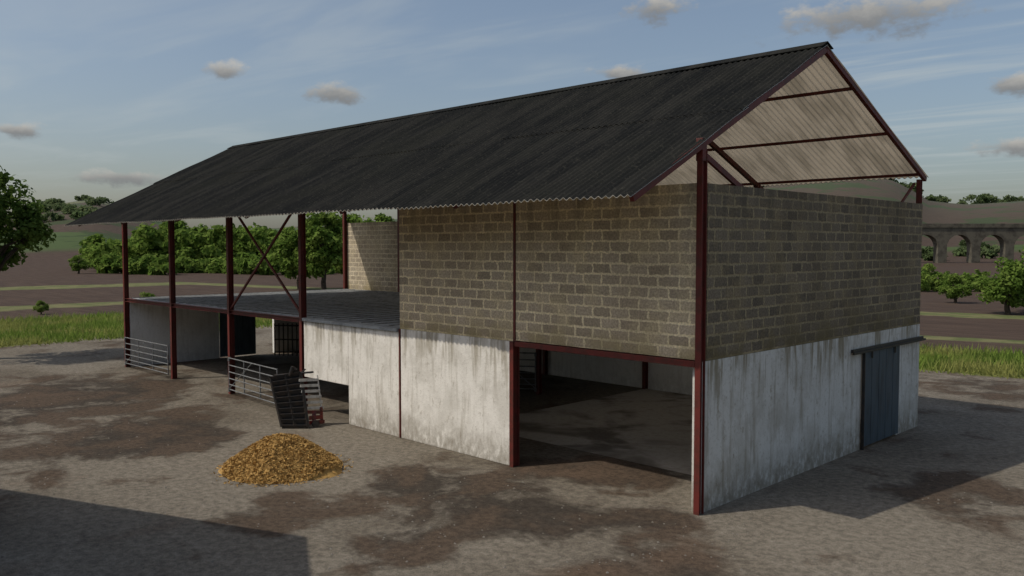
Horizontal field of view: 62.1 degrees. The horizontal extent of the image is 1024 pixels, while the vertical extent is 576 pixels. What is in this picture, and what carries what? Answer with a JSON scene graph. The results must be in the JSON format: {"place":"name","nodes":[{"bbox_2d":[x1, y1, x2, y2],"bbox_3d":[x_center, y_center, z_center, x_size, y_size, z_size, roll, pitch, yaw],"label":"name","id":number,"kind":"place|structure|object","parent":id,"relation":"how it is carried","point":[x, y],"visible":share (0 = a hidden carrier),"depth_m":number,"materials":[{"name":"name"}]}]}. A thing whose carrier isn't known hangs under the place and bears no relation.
{"place":"outdoors","nodes":[
{"label":"outdoors","id":0,"kind":"place"},
{"bbox_2d":[65,41,928,515],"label":"barn","id":1,"kind":"structure","parent":0,"point":[691,283],"depth_m":19.57,"materials":[{"name":"concrete"}]},
{"bbox_2d":[124,337,168,375],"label":"farm gate","id":2,"kind":"structure","parent":1,"relation":"attached to","point":[152,360],"depth_m":32.17,"materials":[{"name":"metal"}]},
{"bbox_2d":[219,313,255,356],"bbox_3d":[-11.953,1.815,37.089,0.040,2.250,1.680,3,4,45],"label":"end sliding door","id":3,"kind":"structure","parent":1,"relation":"in","point":[244,326],"depth_m":37.18,"materials":[{"name":"black metal"}]},
{"bbox_2d":[228,357,277,403],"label":"farm gate","id":4,"kind":"structure","parent":1,"relation":"attached to","point":[243,374],"depth_m":26.41,"materials":[{"name":"metal"}]},
{"bbox_2d":[520,352,536,391],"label":"farm gate","id":5,"kind":"structure","parent":1,"relation":"attached to","point":[535,388],"depth_m":27.55,"materials":[{"name":"metal"}]},
{"bbox_2d":[864,346,899,445],"bbox_3d":[9.041,2.606,20.816,0.031,2.240,2.170,3,4,45],"label":"sliding door","id":6,"kind":"structure","parent":1,"relation":"in","point":[882,370],"depth_m":20.79,"materials":[{"name":"grey metal"}]},
{"bbox_2d":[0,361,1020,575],"bbox_3d":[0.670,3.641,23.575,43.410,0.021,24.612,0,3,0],"label":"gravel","id":7,"kind":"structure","parent":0,"point":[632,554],"depth_m":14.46,"materials":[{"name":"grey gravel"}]},
{"bbox_2d":[0,179,1023,575],"bbox_3d":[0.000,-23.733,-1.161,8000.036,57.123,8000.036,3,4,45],"label":"ground","id":8,"kind":"structure","parent":0,"point":[106,403],"depth_m":17.09,"materials":[{"name":"grey concrete"}]},
{"bbox_2d":[0,166,55,270],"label":"broadleaf tree","id":9,"kind":"object","parent":8,"relation":"on","point":[29,230],"visible":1,"depth_m":36.38,"materials":[{"name":"green plant"}]},
{"bbox_2d":[33,300,48,313],"bbox_3d":[-33.309,1.367,60.117,1.036,1.063,1.041,1,3,20],"label":"shrub","id":10,"kind":"object","parent":8,"relation":"on","point":[39,308],"visible":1,"depth_m":60.05,"materials":[{"name":"green plant"}]},
{"bbox_2d":[68,255,89,273],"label":"shrub","id":11,"kind":"object","parent":8,"relation":"on","point":[77,263],"visible":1,"depth_m":149.45,"materials":[{"name":"green plant"}]},
{"bbox_2d":[139,292,155,296],"bbox_3d":[-25.830,1.077,60.116,1.648,1.684,1.641,-1,3,-12],"label":"shrub","id":12,"kind":"object","parent":8,"relation":"on","point":[148,294],"visible":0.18,"depth_m":60.04,"materials":[{"name":"green plant"}]},
{"bbox_2d":[78,220,342,274],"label":"distant trees","id":13,"kind":"object","parent":8,"relation":"on","point":[202,249],"visible":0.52,"depth_m":163.80,"materials":[{"name":"green plant"}]},
{"bbox_2d":[213,433,352,486],"bbox_3d":[-4.946,3.533,18.405,2.970,0.812,3.012,3,4,45],"label":"straw pile","id":14,"kind":"object","parent":8,"relation":"on","point":[282,458],"visible":1,"depth_m":17.80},
{"bbox_2d":[274,323,298,355],"bbox_3d":[-8.610,2.312,35.645,1.115,1.500,3.760,-2,4,-42],"label":"feed barrier","id":15,"kind":"object","parent":8,"relation":"on","point":[287,339],"visible":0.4,"depth_m":36.59,"materials":[{"name":"black metal"}]},
{"bbox_2d":[268,225,319,289],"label":"broadleaf tree","id":16,"kind":"object","parent":8,"relation":"on","point":[287,245],"visible":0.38,"depth_m":93.66,"materials":[{"name":"green plant"}]},
{"bbox_2d":[269,366,324,428],"bbox_3d":[-5.743,2.894,22.581,1.470,1.620,0.515,0,3,-4],"label":"farm implement","id":17,"kind":"object","parent":8,"relation":"on","point":[289,391],"visible":1,"depth_m":22.60,"materials":[{"name":"black metal"}]},
{"bbox_2d":[297,211,342,289],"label":"broadleaf tree","id":18,"kind":"object","parent":8,"relation":"on","point":[324,258],"visible":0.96,"depth_m":86.81,"materials":[{"name":"green plant"}]},
{"bbox_2d":[333,212,363,274],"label":"broadleaf tree","id":19,"kind":"object","parent":8,"relation":"on","point":[350,219],"visible":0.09,"depth_m":99.26,"materials":[{"name":"green plant"}]},
{"bbox_2d":[356,213,393,222],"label":"broadleaf tree","id":20,"kind":"object","parent":8,"relation":"on","point":[380,217],"visible":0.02,"depth_m":94.54,"materials":[{"name":"green plant"}]},
{"bbox_2d":[11,178,1023,260],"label":"distant trees","id":21,"kind":"object","parent":8,"relation":"on","point":[987,251],"visible":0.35,"depth_m":467.68,"materials":[{"name":"green plant"}]},
{"bbox_2d":[938,273,972,302],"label":"broadleaf tree","id":22,"kind":"object","parent":8,"relation":"on","point":[957,290],"visible":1,"depth_m":71.80,"materials":[{"name":"green plant"}]},
{"bbox_2d":[921,262,990,291],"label":"hedge","id":23,"kind":"object","parent":8,"relation":"on","point":[930,281],"visible":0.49,"depth_m":91.10,"materials":[{"name":"green plant"}]},
{"bbox_2d":[922,224,1023,262],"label":"viaduct","id":24,"kind":"object","parent":8,"relation":"on","point":[973,236],"visible":0.66,"depth_m":231.59,"materials":[{"name":"stone"}]},
{"bbox_2d":[974,257,1023,314],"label":"broadleaf tree","id":25,"kind":"object","parent":8,"relation":"on","point":[1007,290],"visible":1,"depth_m":59.47,"materials":[{"name":"green plant"}]},
{"bbox_2d":[1003,246,1023,295],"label":"broadleaf tree","id":26,"kind":"object","parent":8,"relation":"on","point":[1022,257],"visible":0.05,"depth_m":62.96,"materials":[{"name":"green plant"}]},
{"bbox_2d":[0,310,1023,378],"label":"grass","id":27,"kind":"structure","parent":0,"point":[951,360],"depth_m":42.61,"materials":[{"name":"green plant"}]},
{"bbox_2d":[0,0,1023,229],"label":"sky","id":28,"kind":"structure","parent":0,"point":[111,99],"materials":[{"name":"blue"}]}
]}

